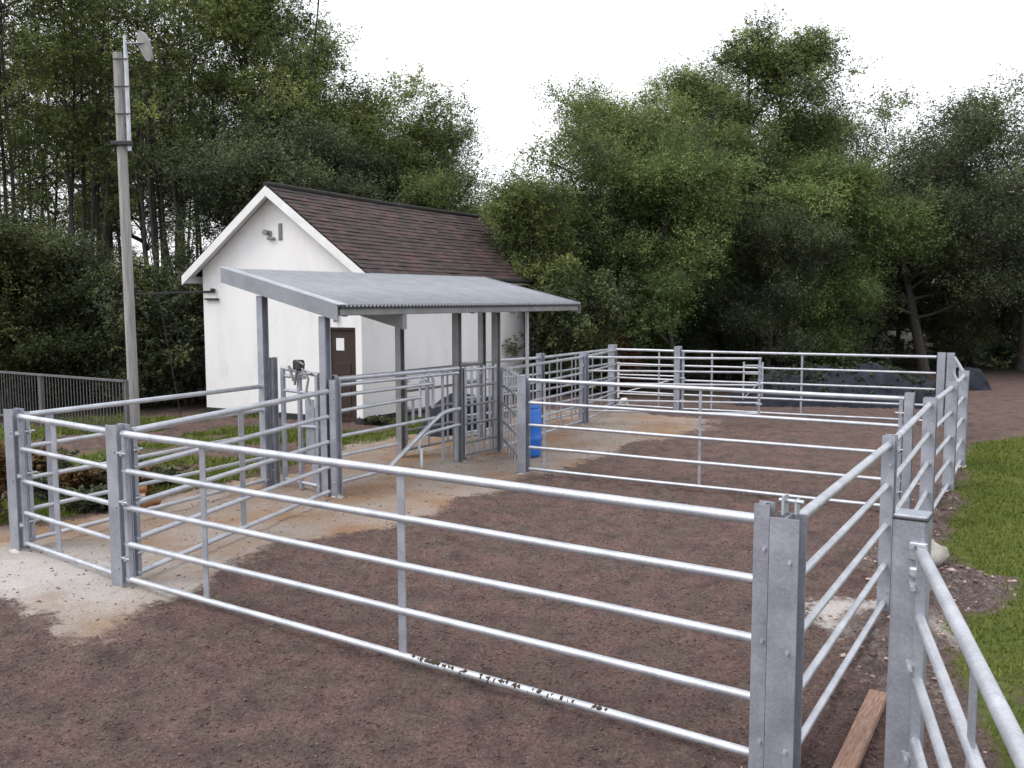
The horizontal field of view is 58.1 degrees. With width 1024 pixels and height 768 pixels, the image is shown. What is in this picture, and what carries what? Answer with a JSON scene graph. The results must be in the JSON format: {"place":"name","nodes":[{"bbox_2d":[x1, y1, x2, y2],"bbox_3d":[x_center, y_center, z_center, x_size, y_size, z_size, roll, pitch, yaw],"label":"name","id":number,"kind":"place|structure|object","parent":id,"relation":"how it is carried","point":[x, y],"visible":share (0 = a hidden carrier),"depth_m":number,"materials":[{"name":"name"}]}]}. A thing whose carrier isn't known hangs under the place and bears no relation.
{"place":"outdoors","nodes":[
{"label":"outdoors","id":0,"kind":"place"},
{"bbox_2d":[0,315,1023,767],"bbox_3d":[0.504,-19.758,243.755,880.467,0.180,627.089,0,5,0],"label":"ground","id":1,"kind":"structure","parent":0,"point":[996,413],"depth_m":7.80,"materials":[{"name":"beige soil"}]},
{"bbox_2d":[0,440,8,517],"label":"bracken clump","id":2,"kind":"object","parent":1,"relation":"on","point":[3,478],"visible":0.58,"depth_m":10.70,"materials":[{"name":"brown plant"}]},
{"bbox_2d":[3,408,31,552],"bbox_3d":[-5.166,1.011,9.609,0.309,1.510,0.323,3,6,33],"label":"steel post","id":3,"kind":"object","parent":1,"relation":"on","point":[13,482],"visible":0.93,"depth_m":9.59,"materials":[{"name":"metal"}]},
{"bbox_2d":[14,413,110,574],"bbox_3d":[-4.385,1.047,9.019,1.889,1.393,0.082,4,7,38],"label":"fence panel","id":4,"kind":"object","parent":3,"relation":"attached to","point":[24,481],"visible":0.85,"depth_m":9.13,"materials":[{"name":"metal"}]},
{"bbox_2d":[24,384,269,541],"bbox_3d":[-4.273,0.838,11.314,0.082,1.390,3.684,3,6,27],"label":"fence panel","id":5,"kind":"object","parent":3,"relation":"attached to","point":[46,413],"visible":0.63,"depth_m":10.36,"materials":[{"name":"metal"}]},
{"bbox_2d":[0,193,74,370],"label":"shrub","id":6,"kind":"object","parent":1,"relation":"on","point":[35,226],"visible":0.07,"depth_m":23.70,"materials":[{"name":"green plant"}]},
{"bbox_2d":[0,0,102,383],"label":"slender tree","id":7,"kind":"object","parent":1,"relation":"on","point":[5,81],"visible":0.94,"depth_m":28.45,"materials":[{"name":"green plant"}]},
{"bbox_2d":[4,467,106,500],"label":"weed clump","id":8,"kind":"object","parent":1,"relation":"on","point":[41,491],"visible":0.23,"depth_m":12.10,"materials":[{"name":"green plant"}]},
{"bbox_2d":[0,20,113,231],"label":"slender tree","id":9,"kind":"object","parent":1,"relation":"on","point":[31,187],"visible":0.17,"depth_m":34.11,"materials":[{"name":"green plant"}]},
{"bbox_2d":[0,198,120,409],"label":"shrub","id":10,"kind":"object","parent":1,"relation":"on","point":[22,278],"visible":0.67,"depth_m":21.67,"materials":[{"name":"green plant"}]},
{"bbox_2d":[0,371,129,426],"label":"railing","id":11,"kind":"object","parent":1,"relation":"on","point":[41,394],"visible":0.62,"depth_m":18.42,"materials":[{"name":"metal"}]},
{"bbox_2d":[45,466,102,497],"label":"bracken clump","id":12,"kind":"object","parent":1,"relation":"on","point":[74,478],"visible":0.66,"depth_m":11.96,"materials":[{"name":"brown plant"}]},
{"bbox_2d":[11,96,147,255],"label":"tall airy tree","id":13,"kind":"object","parent":1,"relation":"on","point":[77,227],"visible":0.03,"depth_m":37.41,"materials":[{"name":"green plant"}]},
{"bbox_2d":[59,481,108,513],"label":"weed clump","id":14,"kind":"object","parent":1,"relation":"on","point":[83,504],"visible":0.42,"depth_m":11.45,"materials":[{"name":"green plant"}]},
{"bbox_2d":[0,249,179,406],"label":"shrub","id":15,"kind":"object","parent":1,"relation":"on","point":[51,347],"visible":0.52,"depth_m":21.75,"materials":[{"name":"green plant"}]},
{"bbox_2d":[0,0,195,379],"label":"slender tree","id":16,"kind":"object","parent":1,"relation":"on","point":[80,117],"visible":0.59,"depth_m":29.80,"materials":[{"name":"green plant"}]},
{"bbox_2d":[20,8,184,274],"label":"slender tree","id":17,"kind":"object","parent":1,"relation":"on","point":[114,191],"visible":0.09,"depth_m":34.86,"materials":[{"name":"green plant"}]},
{"bbox_2d":[105,423,135,587],"bbox_3d":[-3.549,1.117,8.419,0.323,1.510,0.300,3,6,33],"label":"steel post","id":18,"kind":"object","parent":1,"relation":"on","point":[115,506],"visible":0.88,"depth_m":8.36,"materials":[{"name":"metal"}]},
{"bbox_2d":[130,389,330,575],"bbox_3d":[-2.948,0.927,10.296,0.086,1.393,3.833,1,5,16],"label":"fence panel","id":19,"kind":"object","parent":18,"relation":"attached to","point":[138,499],"visible":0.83,"depth_m":9.78,"materials":[{"name":"metal"}]},
{"bbox_2d":[117,430,753,756],"bbox_3d":[-1.096,1.254,6.711,5.860,1.390,0.086,3,6,34],"label":"fence panel","id":20,"kind":"object","parent":18,"relation":"attached to","point":[401,518],"visible":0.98,"depth_m":6.29,"materials":[{"name":"metal"}]},
{"bbox_2d":[58,453,183,490],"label":"weed clump","id":21,"kind":"object","parent":1,"relation":"on","point":[171,468],"visible":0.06,"depth_m":12.64,"materials":[{"name":"green plant"}]},
{"bbox_2d":[65,111,193,266],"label":"tall airy tree","id":22,"kind":"object","parent":1,"relation":"on","point":[135,237],"visible":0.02,"depth_m":38.51,"materials":[{"name":"green plant"}]},
{"bbox_2d":[56,267,203,406],"bbox_3d":[-9.394,-1.154,22.796,4.704,3.777,3.939,3,6,33],"label":"shrub","id":23,"kind":"object","parent":1,"relation":"on","point":[113,320],"visible":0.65,"depth_m":22.03,"materials":[{"name":"green plant"}]},
{"bbox_2d":[110,31,152,427],"bbox_3d":[-7.322,-2.872,18.085,0.857,7.844,0.264,0,5,0],"label":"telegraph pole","id":24,"kind":"object","parent":1,"relation":"on","point":[123,143],"visible":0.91,"depth_m":17.98,"materials":[{"name":"grey metal"}]},
{"bbox_2d":[81,245,206,404],"bbox_3d":[-8.337,-1.367,23.252,4.332,4.155,5.174,1,5,8],"label":"shrub","id":25,"kind":"object","parent":1,"relation":"on","point":[197,372],"visible":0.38,"depth_m":22.30,"materials":[{"name":"green plant"}]},
{"bbox_2d":[47,0,267,276],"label":"slender tree","id":26,"kind":"object","parent":1,"relation":"on","point":[153,89],"visible":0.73,"depth_m":28.84,"materials":[{"name":"green plant"}]},
{"bbox_2d":[103,20,238,355],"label":"slender tree","id":27,"kind":"object","parent":1,"relation":"on","point":[166,213],"visible":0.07,"depth_m":35.75,"materials":[{"name":"green plant"}]},
{"bbox_2d":[111,0,364,205],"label":"tall airy tree","id":28,"kind":"object","parent":1,"relation":"on","point":[223,23],"visible":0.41,"depth_m":28.96,"materials":[{"name":"green plant"}]},
{"bbox_2d":[116,80,390,279],"bbox_3d":[-7.683,-4.736,29.792,7.959,9.428,7.875,0,5,1],"label":"dark tree","id":29,"kind":"object","parent":1,"relation":"on","point":[300,137],"visible":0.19,"depth_m":28.51,"materials":[{"name":"green plant"}]},
{"bbox_2d":[138,111,371,284],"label":"dark tree","id":30,"kind":"object","parent":1,"relation":"on","point":[247,172],"visible":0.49,"depth_m":26.81,"materials":[{"name":"green plant"}]},
{"bbox_2d":[170,0,363,230],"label":"tall airy tree","id":31,"kind":"object","parent":1,"relation":"on","point":[321,42],"visible":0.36,"depth_m":30.30,"materials":[{"name":"green plant"}]},
{"bbox_2d":[269,357,280,484],"bbox_3d":[-3.344,0.537,12.988,0.174,1.830,0.175,1,5,12],"label":"steel post","id":32,"kind":"object","parent":1,"relation":"on","point":[273,367],"visible":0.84,"depth_m":12.95,"materials":[{"name":"metal"}]},
{"bbox_2d":[280,360,321,492],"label":"head gate","id":33,"kind":"structure","parent":1,"relation":"on","point":[313,433],"depth_m":12.54,"materials":[{"name":"grey metal"}]},
{"bbox_2d":[146,50,482,248],"bbox_3d":[-6.525,-5.712,32.697,11.212,10.877,9.796,0,5,0],"label":"broadleaf tree","id":34,"kind":"object","parent":1,"relation":"on","point":[370,107],"visible":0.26,"depth_m":31.04,"materials":[{"name":"green plant"}]},
{"bbox_2d":[329,379,343,497],"bbox_3d":[-2.330,0.730,12.231,0.217,1.580,0.182,-1,5,-8],"label":"steel post","id":35,"kind":"object","parent":1,"relation":"on","point":[335,433],"visible":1,"depth_m":12.22,"materials":[{"name":"metal"}]},
{"bbox_2d":[334,366,460,482],"bbox_3d":[-1.584,0.552,13.447,0.120,1.550,2.745,3,6,33],"label":"metal gate","id":36,"kind":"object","parent":35,"relation":"attached to","point":[424,432],"visible":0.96,"depth_m":13.58,"materials":[{"name":"metal"}]},
{"bbox_2d":[180,181,539,424],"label":"white house","id":37,"kind":"structure","parent":1,"relation":"on","point":[274,226],"depth_m":20.70,"materials":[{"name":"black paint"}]},
{"bbox_2d":[330,327,356,422],"bbox_3d":[-3.582,-0.193,19.580,0.778,2.018,0.129,3,6,28],"label":"door","id":38,"kind":"structure","parent":37,"relation":"in","point":[343,340],"depth_m":19.53,"materials":[{"name":"brown wood"}]},
{"bbox_2d":[311,136,451,208],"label":"dark tree","id":39,"kind":"object","parent":1,"relation":"on","point":[377,186],"visible":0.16,"depth_m":29.83,"materials":[{"name":"green plant"}]},
{"bbox_2d":[220,267,580,495],"bbox_3d":[-1.392,-0.315,15.150,2.240,3.065,6.502,3,6,33],"label":"steel shelter","id":40,"kind":"object","parent":1,"relation":"on","point":[394,300],"visible":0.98,"depth_m":13.83,"materials":[{"name":"grey metal"}]},
{"bbox_2d":[405,362,481,450],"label":"fence panel","id":41,"kind":"object","parent":40,"relation":"attached to","point":[447,404],"visible":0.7,"depth_m":16.18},
{"bbox_2d":[464,364,496,456],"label":"barred gate","id":42,"kind":"structure","parent":40,"relation":"attached to","point":[478,403],"depth_m":15.18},
{"bbox_2d":[339,107,508,221],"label":"broadleaf tree","id":43,"kind":"object","parent":1,"relation":"on","point":[424,194],"visible":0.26,"depth_m":30.26,"materials":[{"name":"green plant"}]},
{"bbox_2d":[398,102,496,217],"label":"tall airy tree","id":44,"kind":"object","parent":1,"relation":"on","point":[453,151],"visible":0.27,"depth_m":32.93,"materials":[{"name":"green plant"}]},
{"bbox_2d":[417,393,491,436],"bbox_3d":[-1.114,0.551,18.586,0.903,0.752,2.094,3,6,28],"label":"tarp heap","id":45,"kind":"object","parent":1,"relation":"on","point":[435,411],"visible":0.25,"depth_m":18.02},
{"bbox_2d":[0,419,943,635],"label":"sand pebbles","id":46,"kind":"object","parent":1,"relation":"on","point":[97,619],"visible":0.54,"depth_m":11.54,"materials":[{"name":"stone"}]},
{"bbox_2d":[17,327,1023,381],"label":"undergrowth","id":47,"kind":"object","parent":1,"relation":"on","point":[994,362],"visible":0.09,"depth_m":34.50,"materials":[{"name":"green plant"}]},
{"bbox_2d":[517,376,529,474],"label":"steel post","id":48,"kind":"object","parent":1,"relation":"on","point":[523,422],"visible":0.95,"depth_m":13.78,"materials":[{"name":"metal"}]},
{"bbox_2d":[502,365,519,463],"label":"barred gate","id":49,"kind":"structure","parent":48,"relation":"attached to","point":[512,411],"depth_m":14.84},
{"bbox_2d":[467,155,592,393],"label":"tree","id":50,"kind":"object","parent":1,"relation":"on","point":[520,213],"visible":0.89,"depth_m":25.26,"materials":[{"name":"green plant"}]},
{"bbox_2d":[530,404,541,457],"bbox_3d":[0.304,0.779,15.335,0.392,0.846,0.392,0,5,0],"label":"plastic barrel","id":51,"kind":"object","parent":1,"relation":"on","point":[535,432],"visible":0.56,"depth_m":15.18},
{"bbox_2d":[536,353,544,423],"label":"steel post","id":52,"kind":"object","parent":1,"relation":"on","point":[540,369],"visible":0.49,"depth_m":18.93,"materials":[{"name":"metal"}]},
{"bbox_2d":[462,357,539,433],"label":"fence panel","id":53,"kind":"object","parent":52,"relation":"attached to","point":[509,360],"visible":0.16,"depth_m":18.30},
{"bbox_2d":[524,255,626,395],"bbox_3d":[1.717,-1.463,25.254,3.125,4.173,2.834,0,5,4],"label":"shrub","id":54,"kind":"object","parent":1,"relation":"on","point":[598,328],"visible":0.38,"depth_m":24.70,"materials":[{"name":"green plant"}]},
{"bbox_2d":[502,264,650,393],"bbox_3d":[1.710,-1.447,25.777,4.704,3.777,3.938,-4,7,-39],"label":"shrub","id":55,"kind":"object","parent":1,"relation":"on","point":[623,300],"visible":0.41,"depth_m":24.80,"materials":[{"name":"green plant"}]},
{"bbox_2d":[579,352,588,424],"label":"steel post","id":56,"kind":"object","parent":1,"relation":"on","point":[585,355],"visible":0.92,"depth_m":19.26,"materials":[{"name":"metal"}]},
{"bbox_2d":[501,356,583,448],"bbox_3d":[0.644,0.261,17.499,0.082,1.391,3.887,2,6,25],"label":"fence panel","id":57,"kind":"object","parent":56,"relation":"attached to","point":[571,375],"visible":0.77,"depth_m":17.93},
{"bbox_2d":[588,356,762,414],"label":"gate","id":58,"kind":"structure","parent":56,"relation":"attached to","point":[758,384],"depth_m":18.87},
{"bbox_2d":[532,184,676,350],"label":"dark tree","id":59,"kind":"object","parent":1,"relation":"on","point":[592,239],"visible":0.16,"depth_m":26.89,"materials":[{"name":"green plant"}]},
{"bbox_2d":[608,344,616,405],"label":"steel post","id":60,"kind":"object","parent":1,"relation":"on","point":[613,375],"visible":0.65,"depth_m":22.13,"materials":[{"name":"metal"}]},
{"bbox_2d":[542,348,611,421],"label":"fence panel","id":61,"kind":"object","parent":60,"relation":"attached to","point":[575,369],"visible":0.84,"depth_m":20.31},
{"bbox_2d":[589,333,638,394],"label":"shrub","id":62,"kind":"object","parent":1,"relation":"on","point":[622,354],"visible":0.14,"depth_m":25.34,"materials":[{"name":"green plant"}]},
{"bbox_2d":[501,63,764,347],"bbox_3d":[3.444,-5.031,29.309,8.327,10.086,9.530,-1,5,-7],"label":"broadleaf tree","id":63,"kind":"object","parent":1,"relation":"on","point":[596,122],"visible":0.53,"depth_m":27.70,"materials":[{"name":"green plant"}]},
{"bbox_2d":[617,348,653,395],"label":"shrub","id":64,"kind":"object","parent":1,"relation":"on","point":[631,368],"visible":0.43,"depth_m":25.19,"materials":[{"name":"green plant"}]},
{"bbox_2d":[550,105,781,382],"bbox_3d":[4.303,-3.819,27.428,6.865,8.042,5.870,-3,6,-28],"label":"broadleaf tree","id":65,"kind":"object","parent":1,"relation":"on","point":[676,167],"visible":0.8,"depth_m":26.34,"materials":[{"name":"green plant"}]},
{"bbox_2d":[630,311,722,378],"bbox_3d":[5.069,-1.339,30.073,2.757,2.644,3.293,-4,7,-40],"label":"shrub","id":66,"kind":"object","parent":1,"relation":"on","point":[694,329],"visible":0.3,"depth_m":29.54,"materials":[{"name":"green plant"}]},
{"bbox_2d":[673,346,681,410],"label":"steel post","id":67,"kind":"object","parent":1,"relation":"on","point":[677,367],"visible":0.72,"depth_m":21.28,"materials":[{"name":"metal"}]},
{"bbox_2d":[615,348,673,408],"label":"fence panel","id":68,"kind":"object","parent":67,"relation":"attached to","point":[658,364],"visible":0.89,"depth_m":21.68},
{"bbox_2d":[680,350,936,421],"bbox_3d":[6.310,0.008,20.156,5.348,1.390,0.082,2,6,25],"label":"fence panel","id":69,"kind":"object","parent":67,"relation":"attached to","point":[801,384],"visible":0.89,"depth_m":20.15,"materials":[{"name":"metal"}]},
{"bbox_2d":[630,62,771,369],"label":"tall airy tree","id":70,"kind":"object","parent":1,"relation":"on","point":[657,85],"visible":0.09,"depth_m":33.02,"materials":[{"name":"green plant"}]},
{"bbox_2d":[681,298,784,378],"bbox_3d":[7.015,-1.527,30.237,3.151,3.022,3.763,5,7,42],"label":"shrub","id":71,"kind":"object","parent":1,"relation":"on","point":[714,346],"visible":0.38,"depth_m":29.99,"materials":[{"name":"green plant"}]},
{"bbox_2d":[623,114,867,377],"bbox_3d":[7.335,-4.490,30.737,8.222,8.702,7.184,-1,5,-14],"label":"broadleaf tree","id":72,"kind":"object","parent":1,"relation":"on","point":[742,274],"visible":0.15,"depth_m":29.17,"materials":[{"name":"green plant"}]},
{"bbox_2d":[748,500,774,767],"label":"steel post","id":73,"kind":"object","parent":1,"relation":"on","point":[764,511],"visible":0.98,"depth_m":5.02,"materials":[{"name":"metal"}]},
{"bbox_2d":[657,4,866,369],"bbox_3d":[8.693,-6.439,32.342,7.546,12.347,7.330,4,7,37],"label":"tall airy tree","id":74,"kind":"object","parent":1,"relation":"on","point":[768,66],"visible":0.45,"depth_m":30.99,"materials":[{"name":"green plant"}]},
{"bbox_2d":[686,183,860,373],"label":"dark tree","id":75,"kind":"object","parent":1,"relation":"on","point":[772,231],"visible":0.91,"depth_m":27.35,"materials":[{"name":"green plant"}]},
{"bbox_2d":[671,3,882,366],"bbox_3d":[9.282,-6.599,33.193,6.138,12.470,6.872,-4,7,-38],"label":"tall airy tree","id":76,"kind":"object","parent":1,"relation":"on","point":[832,119],"visible":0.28,"depth_m":31.41,"materials":[{"name":"green plant"}]},
{"bbox_2d":[764,493,807,767],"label":"steel post","id":77,"kind":"object","parent":1,"relation":"on","point":[785,625],"visible":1,"depth_m":4.94,"materials":[{"name":"metal"}]},
{"bbox_2d":[760,109,885,366],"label":"tall airy tree","id":78,"kind":"object","parent":1,"relation":"on","point":[842,133],"visible":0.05,"depth_m":32.49,"materials":[{"name":"green plant"}]},
{"bbox_2d":[728,363,944,408],"bbox_3d":[8.251,-0.051,23.372,5.488,1.044,2.558,1,5,9],"label":"tarp heap","id":79,"kind":"object","parent":1,"relation":"on","point":[848,378],"visible":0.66,"depth_m":22.51,"materials":[{"name":"plastic"}]},
{"bbox_2d":[738,361,945,396],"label":"fallen leaves","id":80,"kind":"object","parent":79,"relation":"on","point":[836,366],"visible":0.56,"depth_m":22.90,"materials":[{"name":"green plant"}]},
{"bbox_2d":[789,298,889,367],"bbox_3d":[11.111,-1.625,31.230,3.151,3.022,3.763,5,7,45],"label":"shrub","id":81,"kind":"object","parent":1,"relation":"on","point":[862,349],"visible":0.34,"depth_m":30.55,"materials":[{"name":"green plant"}]},
{"bbox_2d":[719,134,968,367],"bbox_3d":[10.155,-4.050,29.375,6.939,8.129,5.934,-1,5,-8],"label":"broadleaf tree","id":82,"kind":"object","parent":1,"relation":"on","point":[858,295],"visible":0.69,"depth_m":28.30,"materials":[{"name":"green plant"}]},
{"bbox_2d":[832,689,886,767],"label":"wooden plank","id":83,"kind":"object","parent":1,"relation":"on","point":[854,747],"visible":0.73,"depth_m":5.38,"materials":[{"name":"wood"}]},
{"bbox_2d":[811,208,942,363],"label":"dark tree","id":84,"kind":"object","parent":1,"relation":"on","point":[899,318],"visible":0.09,"depth_m":35.09,"materials":[{"name":"green plant"}]},
{"bbox_2d":[755,161,1013,361],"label":"spreading tree","id":85,"kind":"object","parent":1,"relation":"on","point":[898,278],"visible":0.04,"depth_m":34.68,"materials":[{"name":"green plant"}]},
{"bbox_2d":[833,267,939,359],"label":"broadleaf tree","id":86,"kind":"object","parent":1,"relation":"on","point":[907,330],"visible":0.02,"depth_m":38.58,"materials":[{"name":"green plant"}]},
{"bbox_2d":[876,434,897,611],"bbox_3d":[3.120,1.173,7.677,0.196,1.510,0.196,3,6,33],"label":"steel post","id":87,"kind":"object","parent":1,"relation":"on","point":[889,476],"visible":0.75,"depth_m":7.63,"materials":[{"name":"metal"}]},
{"bbox_2d":[799,442,891,745],"bbox_3d":[2.325,1.278,6.357,0.060,1.383,2.956,3,6,31],"label":"fence panel","id":88,"kind":"object","parent":87,"relation":"attached to","point":[822,499],"visible":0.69,"depth_m":6.09,"materials":[{"name":"metal"}]},
{"bbox_2d":[752,56,1023,371],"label":"spreading tree","id":89,"kind":"object","parent":1,"relation":"on","point":[982,228],"visible":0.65,"depth_m":30.05,"materials":[{"name":"green plant"}]},
{"bbox_2d":[901,392,914,508],"bbox_3d":[4.761,0.857,11.098,0.210,1.510,0.179,3,6,33],"label":"steel post","id":90,"kind":"object","parent":1,"relation":"on","point":[909,408],"visible":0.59,"depth_m":11.06,"materials":[{"name":"metal"}]},
{"bbox_2d":[528,378,905,506],"bbox_3d":[2.492,0.723,12.430,5.206,1.392,0.082,3,6,30],"label":"fence panel","id":91,"kind":"object","parent":90,"relation":"attached to","point":[700,413],"visible":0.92,"depth_m":12.32,"materials":[{"name":"metal"}]},
{"bbox_2d":[884,508,933,767],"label":"box post","id":92,"kind":"object","parent":1,"relation":"on","point":[912,529],"visible":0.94,"depth_m":4.74,"materials":[{"name":"grey metal"}]},
{"bbox_2d":[902,546,1023,767],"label":"gate","id":93,"kind":"structure","parent":92,"relation":"attached to","point":[982,678],"depth_m":3.79,"materials":[{"name":"metal"}]},
{"bbox_2d":[833,483,1019,752],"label":"rubble chips","id":94,"kind":"object","parent":1,"relation":"on","point":[873,654],"visible":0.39,"depth_m":7.84,"materials":[{"name":"stone"}]},
{"bbox_2d":[919,397,937,520],"bbox_3d":[4.746,0.906,10.558,0.275,1.510,0.271,3,6,33],"label":"steel post","id":95,"kind":"object","parent":1,"relation":"on","point":[928,447],"visible":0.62,"depth_m":10.50,"materials":[{"name":"metal"}]},
{"bbox_2d":[895,402,931,511],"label":"fence panel","id":96,"kind":"object","parent":95,"relation":"attached to","point":[907,426],"visible":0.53,"depth_m":9.14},
{"bbox_2d":[931,538,949,566],"bbox_3d":[4.097,1.729,9.146,0.384,0.388,0.349,-1,5,-5],"label":"concrete lump","id":97,"kind":"object","parent":1,"relation":"on","point":[940,555],"visible":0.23,"depth_m":9.04,"materials":[{"name":"concrete"}]},
{"bbox_2d":[936,352,945,425],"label":"steel post","id":98,"kind":"object","parent":1,"relation":"on","point":[941,372],"visible":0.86,"depth_m":18.93,"materials":[{"name":"metal"}]},
{"bbox_2d":[871,83,1023,369],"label":"spreading tree","id":99,"kind":"object","parent":1,"relation":"on","point":[1016,150],"visible":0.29,"depth_m":32.26,"materials":[{"name":"green plant"}]},
{"bbox_2d":[942,381,958,491],"bbox_3d":[5.977,0.720,12.565,0.225,1.510,0.258,-5,7,-41],"label":"steel post","id":100,"kind":"object","parent":1,"relation":"on","point":[950,428],"visible":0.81,"depth_m":12.52,"materials":[{"name":"metal"}]},
{"bbox_2d":[934,385,953,508],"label":"fence panel","id":101,"kind":"object","parent":100,"relation":"attached to","point":[944,393],"visible":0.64,"depth_m":11.73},
{"bbox_2d":[917,296,1005,367],"bbox_3d":[17.055,-1.964,34.810,3.151,3.022,3.763,-2,6,-20],"label":"shrub","id":102,"kind":"object","parent":1,"relation":"on","point":[963,326],"visible":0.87,"depth_m":34.47,"materials":[{"name":"green plant"}]},
{"bbox_2d":[955,370,969,467],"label":"steel post","id":103,"kind":"object","parent":1,"relation":"on","point":[963,413],"visible":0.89,"depth_m":14.39,"materials":[{"name":"metal"}]},
{"bbox_2d":[945,367,991,390],"bbox_3d":[13.284,-0.170,26.851,1.056,0.628,1.304,0,5,6],"label":"tarp heap","id":104,"kind":"object","parent":1,"relation":"on","point":[978,380],"visible":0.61,"depth_m":26.41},
{"bbox_2d":[969,292,1020,366],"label":"shrub","id":105,"kind":"object","parent":1,"relation":"on","point":[1007,321],"visible":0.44,"depth_m":35.41,"materials":[{"name":"green plant"}]},
{"bbox_2d":[0,411,1023,766],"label":"grass","id":106,"kind":"structure","parent":0,"point":[980,459],"depth_m":12.73,"materials":[{"name":"plant"}]},
{"bbox_2d":[0,0,1023,302],"label":"sky","id":107,"kind":"structure","parent":0,"point":[502,47],"materials":[{"name":"white"}]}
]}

